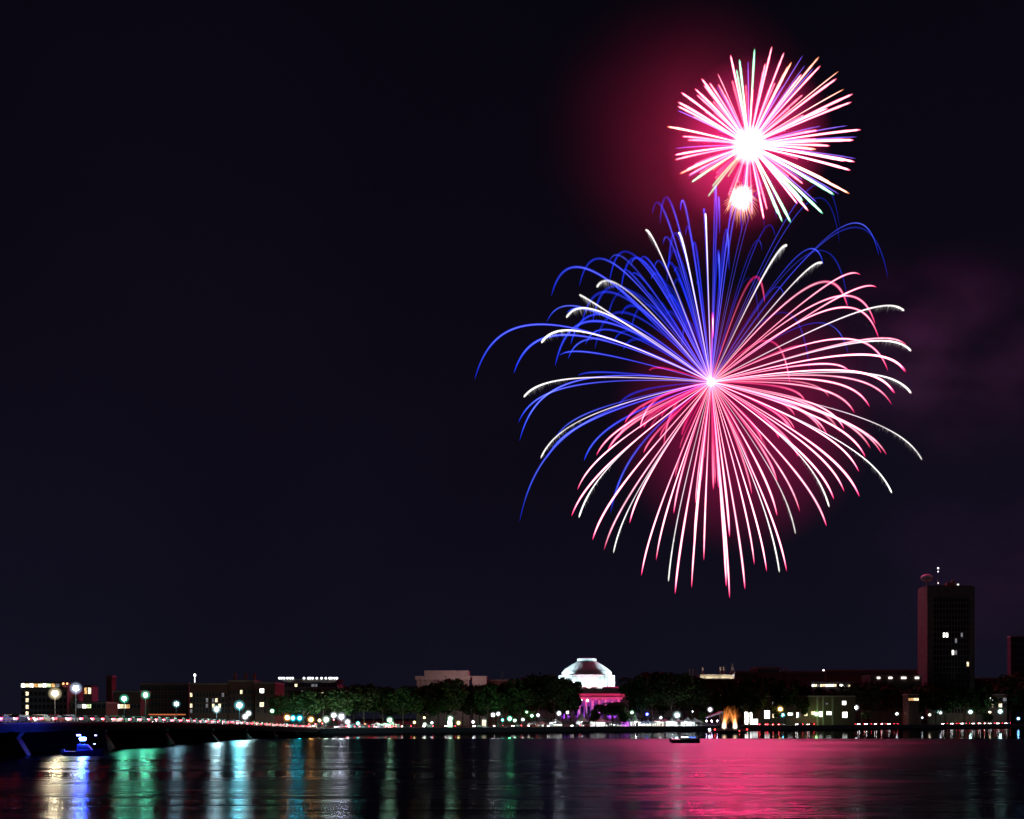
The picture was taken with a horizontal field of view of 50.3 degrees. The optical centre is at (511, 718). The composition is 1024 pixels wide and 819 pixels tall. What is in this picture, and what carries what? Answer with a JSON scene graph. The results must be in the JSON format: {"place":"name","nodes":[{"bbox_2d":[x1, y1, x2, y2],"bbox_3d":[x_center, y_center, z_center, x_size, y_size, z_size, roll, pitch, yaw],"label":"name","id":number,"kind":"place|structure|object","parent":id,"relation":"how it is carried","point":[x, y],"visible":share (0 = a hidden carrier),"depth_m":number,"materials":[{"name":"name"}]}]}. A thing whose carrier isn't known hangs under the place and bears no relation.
{"place":"outdoors","nodes":[
{"label":"outdoors","id":0,"kind":"place"},
{"bbox_2d":[20,682,82,715],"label":"building","id":1,"kind":"structure","parent":0,"point":[38,698],"depth_m":520.00,"materials":[{"name":"concrete"}]},
{"bbox_2d":[83,685,97,700],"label":"building","id":2,"kind":"structure","parent":0,"point":[90,692],"depth_m":530.00,"materials":[{"name":"concrete"}]},
{"bbox_2d":[71,701,118,715],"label":"building","id":3,"kind":"structure","parent":0,"point":[101,708],"depth_m":470.00,"materials":[{"name":"grey brick"}]},
{"bbox_2d":[105,675,116,701],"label":"building","id":4,"kind":"structure","parent":0,"point":[110,683],"depth_m":560.00,"materials":[{"name":"brown brick"}]},
{"bbox_2d":[112,690,150,716],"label":"building","id":5,"kind":"structure","parent":0,"point":[135,703],"depth_m":500.00,"materials":[{"name":"brown brick"}]},
{"bbox_2d":[140,674,195,717],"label":"building","id":6,"kind":"structure","parent":0,"point":[164,697],"depth_m":520.00,"materials":[{"name":"brown brick"}]},
{"bbox_2d":[189,683,228,720],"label":"building","id":7,"kind":"structure","parent":0,"point":[206,699],"depth_m":500.00,"materials":[{"name":"red brick"}]},
{"bbox_2d":[228,673,262,721],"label":"building","id":8,"kind":"structure","parent":0,"point":[242,692],"depth_m":500.00,"materials":[{"name":"red brick"}]},
{"bbox_2d":[254,682,284,722],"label":"building","id":9,"kind":"structure","parent":0,"point":[264,691],"depth_m":496.00,"materials":[{"name":"red brick"}]},
{"bbox_2d":[278,677,344,725],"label":"building","id":10,"kind":"structure","parent":0,"point":[294,685],"depth_m":620.00,"materials":[{"name":"concrete"}]},
{"bbox_2d":[415,670,471,725],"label":"classical building","id":11,"kind":"structure","parent":0,"point":[428,677],"depth_m":641.25,"materials":[{"name":"stone"}]},
{"bbox_2d":[486,679,516,724],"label":"building","id":12,"kind":"structure","parent":0,"point":[491,719],"depth_m":655.00,"materials":[{"name":"red brick"}]},
{"bbox_2d":[0,727,1023,818],"bbox_3d":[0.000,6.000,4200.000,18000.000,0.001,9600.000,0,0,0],"label":"river","id":13,"kind":"structure","parent":0,"point":[925,773],"depth_m":111.07,"materials":[{"name":"liquid"}]},
{"bbox_2d":[61,735,104,755],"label":"police boat","id":14,"kind":"object","parent":13,"relation":"on","point":[84,750],"visible":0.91,"depth_m":174.30,"materials":[{"name":"blue metal"}]},
{"bbox_2d":[0,717,322,757],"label":"road bridge","id":15,"kind":"structure","parent":13,"relation":"in","point":[24,740],"depth_m":217.37,"materials":[{"name":"concrete"}]},
{"bbox_2d":[0,714,14,722],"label":"car","id":16,"kind":"object","parent":15,"relation":"on","point":[11,720],"visible":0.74,"depth_m":170.18,"materials":[{"name":"white paint"}]},
{"bbox_2d":[10,714,28,722],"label":"car","id":17,"kind":"object","parent":15,"relation":"on","point":[19,720],"visible":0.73,"depth_m":174.97,"materials":[{"name":"paint"}]},
{"bbox_2d":[33,715,53,722],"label":"car","id":18,"kind":"object","parent":15,"relation":"on","point":[42,720],"visible":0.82,"depth_m":184.03,"materials":[{"name":"silver paint"}]},
{"bbox_2d":[62,715,80,721],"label":"car","id":19,"kind":"object","parent":15,"relation":"on","point":[73,719],"visible":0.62,"depth_m":195.89,"materials":[{"name":"white paint"}]},
{"bbox_2d":[115,716,128,721],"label":"car","id":20,"kind":"object","parent":15,"relation":"on","point":[118,719],"visible":0.66,"depth_m":220.69,"materials":[{"name":"white paint"}]},
{"bbox_2d":[669,733,699,742],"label":"motor boat","id":21,"kind":"object","parent":13,"relation":"on","point":[685,739],"visible":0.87,"depth_m":267.09,"materials":[{"name":"paint"}]},
{"bbox_2d":[712,728,747,732],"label":"barge","id":22,"kind":"object","parent":13,"relation":"on","point":[726,730],"visible":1,"depth_m":467.18,"materials":[{"name":"paint"}]},
{"bbox_2d":[0,0,1023,718],"label":"sky","id":23,"kind":"structure","parent":0,"point":[382,343],"materials":[{"name":"black"}]},
{"bbox_2d":[317,719,864,727],"bbox_3d":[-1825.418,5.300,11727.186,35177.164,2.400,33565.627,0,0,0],"label":"bank","id":24,"kind":"structure","parent":0,"point":[396,721],"depth_m":1145.36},
{"bbox_2d":[268,694,294,722],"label":"tree","id":25,"kind":"object","parent":24,"relation":"on","point":[278,704],"visible":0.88,"depth_m":453.60,"materials":[{"name":"green plant"}]},
{"bbox_2d":[280,703,311,723],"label":"tree","id":26,"kind":"object","parent":24,"relation":"on","point":[305,715],"visible":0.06,"depth_m":487.39,"materials":[{"name":"green plant"}]},
{"bbox_2d":[288,688,325,723],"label":"tree","id":27,"kind":"object","parent":24,"relation":"on","point":[312,701],"visible":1,"depth_m":455.67,"materials":[{"name":"green plant"}]},
{"bbox_2d":[300,688,332,727],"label":"tree","id":28,"kind":"object","parent":24,"relation":"on","point":[321,692],"visible":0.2,"depth_m":470.86,"materials":[{"name":"green plant"}]},
{"bbox_2d":[320,708,341,726],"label":"tree","id":29,"kind":"object","parent":24,"relation":"on","point":[327,714],"visible":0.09,"depth_m":500.27,"materials":[{"name":"green plant"}]},
{"bbox_2d":[323,685,362,724],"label":"tree","id":30,"kind":"object","parent":24,"relation":"on","point":[341,697],"visible":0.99,"depth_m":465.36,"materials":[{"name":"green plant"}]},
{"bbox_2d":[346,683,381,727],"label":"tree","id":31,"kind":"object","parent":24,"relation":"on","point":[370,695],"visible":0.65,"depth_m":476.83,"materials":[{"name":"green plant"}]},
{"bbox_2d":[361,708,391,723],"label":"tree","id":32,"kind":"object","parent":24,"relation":"on","point":[385,712],"visible":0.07,"depth_m":515.25,"materials":[{"name":"green plant"}]},
{"bbox_2d":[368,685,395,722],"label":"tree","id":33,"kind":"object","parent":24,"relation":"on","point":[381,703],"visible":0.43,"depth_m":488.40,"materials":[{"name":"green plant"}]},
{"bbox_2d":[385,685,423,725],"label":"tree","id":34,"kind":"object","parent":24,"relation":"on","point":[408,695],"visible":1,"depth_m":487.26,"materials":[{"name":"green plant"}]},
{"bbox_2d":[403,685,442,726],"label":"tree","id":35,"kind":"object","parent":24,"relation":"on","point":[430,696],"visible":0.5,"depth_m":506.93,"materials":[{"name":"green plant"}]},
{"bbox_2d":[419,706,436,724],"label":"tree","id":36,"kind":"object","parent":24,"relation":"on","point":[425,715],"visible":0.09,"depth_m":533.12,"materials":[{"name":"green plant"}]},
{"bbox_2d":[424,680,447,726],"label":"tree","id":37,"kind":"object","parent":24,"relation":"on","point":[437,687],"visible":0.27,"depth_m":518.83,"materials":[{"name":"green plant"}]},
{"bbox_2d":[437,676,469,724],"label":"tree","id":38,"kind":"object","parent":24,"relation":"on","point":[453,692],"visible":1,"depth_m":502.13,"materials":[{"name":"green plant"}]},
{"bbox_2d":[451,704,478,726],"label":"tree","id":39,"kind":"object","parent":24,"relation":"on","point":[474,711],"visible":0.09,"depth_m":546.49,"materials":[{"name":"green plant"}]},
{"bbox_2d":[455,684,489,726],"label":"tree","id":40,"kind":"object","parent":24,"relation":"on","point":[469,700],"visible":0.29,"depth_m":530.78,"materials":[{"name":"green plant"}]},
{"bbox_2d":[464,705,491,723],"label":"tree","id":41,"kind":"object","parent":24,"relation":"on","point":[479,713],"visible":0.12,"depth_m":549.54,"materials":[{"name":"green plant"}]},
{"bbox_2d":[471,670,487,725],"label":"classical building","id":42,"kind":"structure","parent":24,"relation":"on","point":[479,680],"depth_m":640.00,"materials":[{"name":"stone"}]},
{"bbox_2d":[473,681,506,726],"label":"tree","id":43,"kind":"object","parent":24,"relation":"on","point":[485,693],"visible":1,"depth_m":514.04,"materials":[{"name":"green plant"}]},
{"bbox_2d":[491,684,525,726],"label":"tree","id":44,"kind":"object","parent":24,"relation":"on","point":[511,698],"visible":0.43,"depth_m":522.55,"materials":[{"name":"green plant"}]},
{"bbox_2d":[506,706,527,726],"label":"tree","id":45,"kind":"object","parent":24,"relation":"on","point":[510,714],"visible":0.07,"depth_m":564.81,"materials":[{"name":"green plant"}]},
{"bbox_2d":[497,676,537,726],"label":"tree","id":46,"kind":"object","parent":24,"relation":"on","point":[517,687],"visible":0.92,"depth_m":523.00,"materials":[{"name":"green plant"}]},
{"bbox_2d":[16,724,1023,733],"bbox_3d":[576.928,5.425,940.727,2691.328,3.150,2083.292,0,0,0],"label":"sea wall","id":47,"kind":"structure","parent":24,"relation":"on","point":[461,729],"depth_m":531.70,"materials":[{"name":"concrete"}]},
{"bbox_2d":[517,707,556,724],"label":"building","id":48,"kind":"structure","parent":24,"relation":"on","point":[550,717],"depth_m":712.00,"materials":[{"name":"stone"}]},
{"bbox_2d":[524,672,556,726],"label":"tree","id":49,"kind":"object","parent":24,"relation":"on","point":[535,688],"visible":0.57,"depth_m":539.79,"materials":[{"name":"green plant"}]},
{"bbox_2d":[543,703,561,725],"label":"tree","id":50,"kind":"object","parent":24,"relation":"on","point":[549,705],"visible":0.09,"depth_m":578.29,"materials":[{"name":"green plant"}]},
{"bbox_2d":[532,674,573,718],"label":"tree","id":51,"kind":"object","parent":24,"relation":"on","point":[554,685],"visible":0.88,"depth_m":537.87,"materials":[{"name":"green plant"}]},
{"bbox_2d":[547,703,573,725],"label":"tree","id":52,"kind":"object","parent":24,"relation":"on","point":[563,711],"visible":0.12,"depth_m":583.64,"materials":[{"name":"green plant"}]},
{"bbox_2d":[555,678,582,726],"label":"tree","id":53,"kind":"object","parent":24,"relation":"on","point":[575,701],"visible":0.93,"depth_m":539.61,"materials":[{"name":"green plant"}]},
{"bbox_2d":[576,714,588,725],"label":"marquee","id":54,"kind":"object","parent":24,"relation":"on","point":[581,719],"visible":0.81,"depth_m":560.42,"materials":[{"name":"white fabric"}]},
{"bbox_2d":[557,658,623,724],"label":"domed building","id":55,"kind":"structure","parent":24,"relation":"on","point":[594,678],"depth_m":705.00,"materials":[{"name":"white stone"}]},
{"bbox_2d":[590,718,611,725],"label":"marquee","id":56,"kind":"object","parent":24,"relation":"on","point":[601,721],"visible":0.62,"depth_m":569.09,"materials":[{"name":"white fabric"}]},
{"bbox_2d":[594,702,628,722],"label":"tree","id":57,"kind":"object","parent":24,"relation":"on","point":[612,709],"visible":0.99,"depth_m":553.38,"materials":[{"name":"green plant"}]},
{"bbox_2d":[618,674,657,725],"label":"tree","id":58,"kind":"object","parent":24,"relation":"on","point":[637,691],"visible":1,"depth_m":574.96,"materials":[{"name":"green plant"}]},
{"bbox_2d":[634,720,656,725],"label":"marquee","id":59,"kind":"object","parent":24,"relation":"on","point":[644,722],"visible":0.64,"depth_m":583.63,"materials":[{"name":"white fabric"}]},
{"bbox_2d":[628,696,664,720],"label":"tree","id":60,"kind":"object","parent":24,"relation":"on","point":[657,707],"visible":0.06,"depth_m":624.41,"materials":[{"name":"green plant"}]},
{"bbox_2d":[638,669,661,725],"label":"tree","id":61,"kind":"object","parent":24,"relation":"on","point":[650,680],"visible":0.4,"depth_m":596.81,"materials":[{"name":"green plant"}]},
{"bbox_2d":[620,694,682,724],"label":"building","id":62,"kind":"structure","parent":24,"relation":"on","point":[667,714],"depth_m":712.00,"materials":[{"name":"stone"}]},
{"bbox_2d":[654,718,667,725],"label":"marquee","id":63,"kind":"object","parent":24,"relation":"on","point":[660,721],"visible":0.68,"depth_m":596.97,"materials":[{"name":"white fabric"}]},
{"bbox_2d":[653,695,675,719],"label":"tree","id":64,"kind":"object","parent":24,"relation":"on","point":[663,708],"visible":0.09,"depth_m":632.65,"materials":[{"name":"green plant"}]},
{"bbox_2d":[652,671,694,717],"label":"tree","id":65,"kind":"object","parent":24,"relation":"on","point":[673,687],"visible":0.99,"depth_m":585.94,"materials":[{"name":"green plant"}]},
{"bbox_2d":[672,701,696,720],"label":"tree","id":66,"kind":"object","parent":24,"relation":"on","point":[679,707],"visible":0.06,"depth_m":643.15,"materials":[{"name":"green plant"}]},
{"bbox_2d":[675,676,712,719],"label":"tree","id":67,"kind":"object","parent":24,"relation":"on","point":[700,696],"visible":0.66,"depth_m":610.02,"materials":[{"name":"green plant"}]},
{"bbox_2d":[698,712,707,725],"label":"tree","id":68,"kind":"object","parent":24,"relation":"on","point":[702,715],"visible":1,"depth_m":597.44,"materials":[{"name":"green plant"}]},
{"bbox_2d":[694,686,723,723],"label":"tree","id":69,"kind":"object","parent":24,"relation":"on","point":[716,700],"visible":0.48,"depth_m":634.33,"materials":[{"name":"green plant"}]},
{"bbox_2d":[720,680,744,724],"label":"tree","id":70,"kind":"object","parent":24,"relation":"on","point":[729,702],"visible":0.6,"depth_m":648.06,"materials":[{"name":"green plant"}]},
{"bbox_2d":[729,675,767,725],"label":"tree","id":71,"kind":"object","parent":24,"relation":"on","point":[745,683],"visible":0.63,"depth_m":641.85,"materials":[{"name":"green plant"}]},
{"bbox_2d":[745,685,770,723],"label":"tree","id":72,"kind":"object","parent":24,"relation":"on","point":[759,697],"visible":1,"depth_m":629.12,"materials":[{"name":"green plant"}]},
{"bbox_2d":[767,678,801,724],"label":"tree","id":73,"kind":"object","parent":24,"relation":"on","point":[787,691],"visible":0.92,"depth_m":645.94,"materials":[{"name":"green plant"}]},
{"bbox_2d":[737,695,855,724],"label":"building","id":74,"kind":"structure","parent":24,"relation":"on","point":[832,709],"depth_m":650.00,"materials":[{"name":"brown brick"}]},
{"bbox_2d":[745,712,752,724],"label":"window","id":75,"kind":"structure","parent":74,"relation":"in","point":[746,713],"depth_m":650.02,"materials":[{"name":"glass"}]},
{"bbox_2d":[790,695,809,714],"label":"tree","id":76,"kind":"object","parent":24,"relation":"on","point":[801,701],"visible":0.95,"depth_m":647.14,"materials":[{"name":"green plant"}]},
{"bbox_2d":[839,681,882,722],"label":"tree","id":77,"kind":"object","parent":24,"relation":"on","point":[864,692],"visible":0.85,"depth_m":693.14,"materials":[{"name":"green plant"}]},
{"bbox_2d":[861,675,921,724],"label":"building","id":78,"kind":"structure","parent":24,"relation":"on","point":[903,682],"depth_m":745.00,"materials":[{"name":"brown brick"}]},
{"bbox_2d":[902,693,918,724],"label":"building","id":79,"kind":"structure","parent":24,"relation":"on","point":[910,708],"depth_m":690.00,"materials":[{"name":"brown brick"}]},
{"bbox_2d":[922,680,957,723],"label":"tree","id":80,"kind":"object","parent":24,"relation":"on","point":[938,698],"visible":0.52,"depth_m":755.47,"materials":[{"name":"green plant"}]},
{"bbox_2d":[927,683,960,721],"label":"tree","id":81,"kind":"object","parent":24,"relation":"on","point":[950,703],"visible":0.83,"depth_m":753.87,"materials":[{"name":"green plant"}]},
{"bbox_2d":[918,568,974,723],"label":"tower block","id":82,"kind":"structure","parent":24,"relation":"on","point":[946,632],"depth_m":770.40,"materials":[{"name":"concrete"}]},
{"bbox_2d":[934,598,968,712],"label":"window","id":83,"kind":"structure","parent":82,"relation":"in","point":[934,598],"depth_m":770.79,"materials":[{"name":"black glass"}]},
{"bbox_2d":[954,688,980,721],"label":"tree","id":84,"kind":"object","parent":24,"relation":"on","point":[968,697],"visible":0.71,"depth_m":757.65,"materials":[{"name":"green plant"}]},
{"bbox_2d":[975,678,994,710],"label":"tree","id":85,"kind":"object","parent":24,"relation":"on","point":[985,685],"visible":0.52,"depth_m":773.60,"materials":[{"name":"green plant"}]},
{"bbox_2d":[975,687,999,721],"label":"tree","id":86,"kind":"object","parent":24,"relation":"on","point":[991,702],"visible":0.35,"depth_m":781.51,"materials":[{"name":"green plant"}]},
{"bbox_2d":[975,694,1006,723],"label":"building","id":87,"kind":"structure","parent":24,"relation":"on","point":[998,716],"depth_m":800.00,"materials":[{"name":"grey brick"}]},
{"bbox_2d":[977,678,1007,721],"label":"building","id":88,"kind":"structure","parent":24,"relation":"on","point":[994,680],"depth_m":859.98,"materials":[{"name":"brown brick"}]},
{"bbox_2d":[991,674,1023,722],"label":"tree","id":89,"kind":"object","parent":24,"relation":"on","point":[1012,687],"visible":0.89,"depth_m":806.40,"materials":[{"name":"green plant"}]},
{"bbox_2d":[1007,636,1023,723],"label":"building","id":90,"kind":"structure","parent":24,"relation":"on","point":[1015,653],"depth_m":880.00,"materials":[{"name":"stone"}]},
{"bbox_2d":[413,724,941,727],"bbox_3d":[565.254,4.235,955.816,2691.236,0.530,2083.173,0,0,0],"label":"pavement","id":91,"kind":"structure","parent":0,"point":[609,726],"depth_m":551.40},
{"bbox_2d":[666,718,683,725],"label":"marquee","id":92,"kind":"object","parent":91,"relation":"on","point":[672,721],"visible":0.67,"depth_m":585.99,"materials":[{"name":"white fabric"}]},
{"bbox_2d":[681,717,701,725],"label":"marquee","id":93,"kind":"object","parent":91,"relation":"on","point":[687,720],"visible":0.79,"depth_m":593.67,"materials":[{"name":"white fabric"}]},
{"bbox_2d":[698,711,722,725],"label":"stage","id":94,"kind":"object","parent":91,"relation":"on","point":[717,713],"visible":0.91,"depth_m":604.46,"materials":[{"name":"paint"}]},
{"bbox_2d":[684,669,697,724],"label":"building","id":95,"kind":"structure","parent":0,"point":[694,713],"depth_m":695.00,"materials":[{"name":"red brick"}]},
{"bbox_2d":[696,663,735,724],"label":"building","id":96,"kind":"structure","parent":0,"point":[711,680],"depth_m":690.00,"materials":[{"name":"beige brick"}]},
{"bbox_2d":[729,671,756,724],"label":"building","id":97,"kind":"structure","parent":0,"point":[741,674],"depth_m":720.00,"materials":[{"name":"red brick"}]},
{"bbox_2d":[749,667,779,679],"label":"building","id":98,"kind":"structure","parent":0,"point":[769,672],"depth_m":730.00,"materials":[{"name":"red brick"}]},
{"bbox_2d":[779,667,824,685],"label":"building","id":99,"kind":"structure","parent":0,"point":[804,676],"depth_m":740.00,"materials":[{"name":"brown brick"}]},
{"bbox_2d":[804,681,853,694],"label":"building","id":100,"kind":"structure","parent":0,"point":[828,685],"depth_m":700.00,"materials":[{"name":"concrete"}]},
{"bbox_2d":[820,670,917,723],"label":"building","id":101,"kind":"structure","parent":0,"point":[854,676],"depth_m":790.00,"materials":[{"name":"red brick"}]},
{"label":"riverside road","id":102,"kind":"structure","parent":0,"visible":0},
{"bbox_2d":[149,714,185,716],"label":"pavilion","id":103,"kind":"structure","parent":102,"relation":"on","point":[165,715],"depth_m":400.60,"materials":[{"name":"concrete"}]},
{"bbox_2d":[371,722,399,727],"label":"marquee","id":104,"kind":"object","parent":102,"relation":"on","point":[386,724],"visible":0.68,"depth_m":466.38,"materials":[{"name":"white fabric"}]},
{"bbox_2d":[520,710,535,726],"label":"tree","id":105,"kind":"object","parent":102,"relation":"on","point":[527,716],"visible":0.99,"depth_m":516.14,"materials":[{"name":"green plant"}]},
{"bbox_2d":[589,709,600,726],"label":"tree","id":106,"kind":"object","parent":102,"relation":"on","point":[594,715],"visible":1,"depth_m":545.31,"materials":[{"name":"green plant"}]},
{"bbox_2d":[619,711,629,723],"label":"tree","id":107,"kind":"object","parent":102,"relation":"on","point":[622,718],"visible":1,"depth_m":552.96,"materials":[{"name":"green plant"}]},
{"bbox_2d":[769,703,786,723],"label":"tree","id":108,"kind":"object","parent":102,"relation":"on","point":[775,710],"visible":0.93,"depth_m":627.76,"materials":[{"name":"green plant"}]},
{"bbox_2d":[859,711,872,724],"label":"tree","id":109,"kind":"object","parent":102,"relation":"on","point":[864,715],"visible":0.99,"depth_m":671.30,"materials":[{"name":"green plant"}]},
{"bbox_2d":[982,712,993,721],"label":"tree","id":110,"kind":"object","parent":102,"relation":"on","point":[987,716],"visible":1,"depth_m":762.93,"materials":[{"name":"green plant"}]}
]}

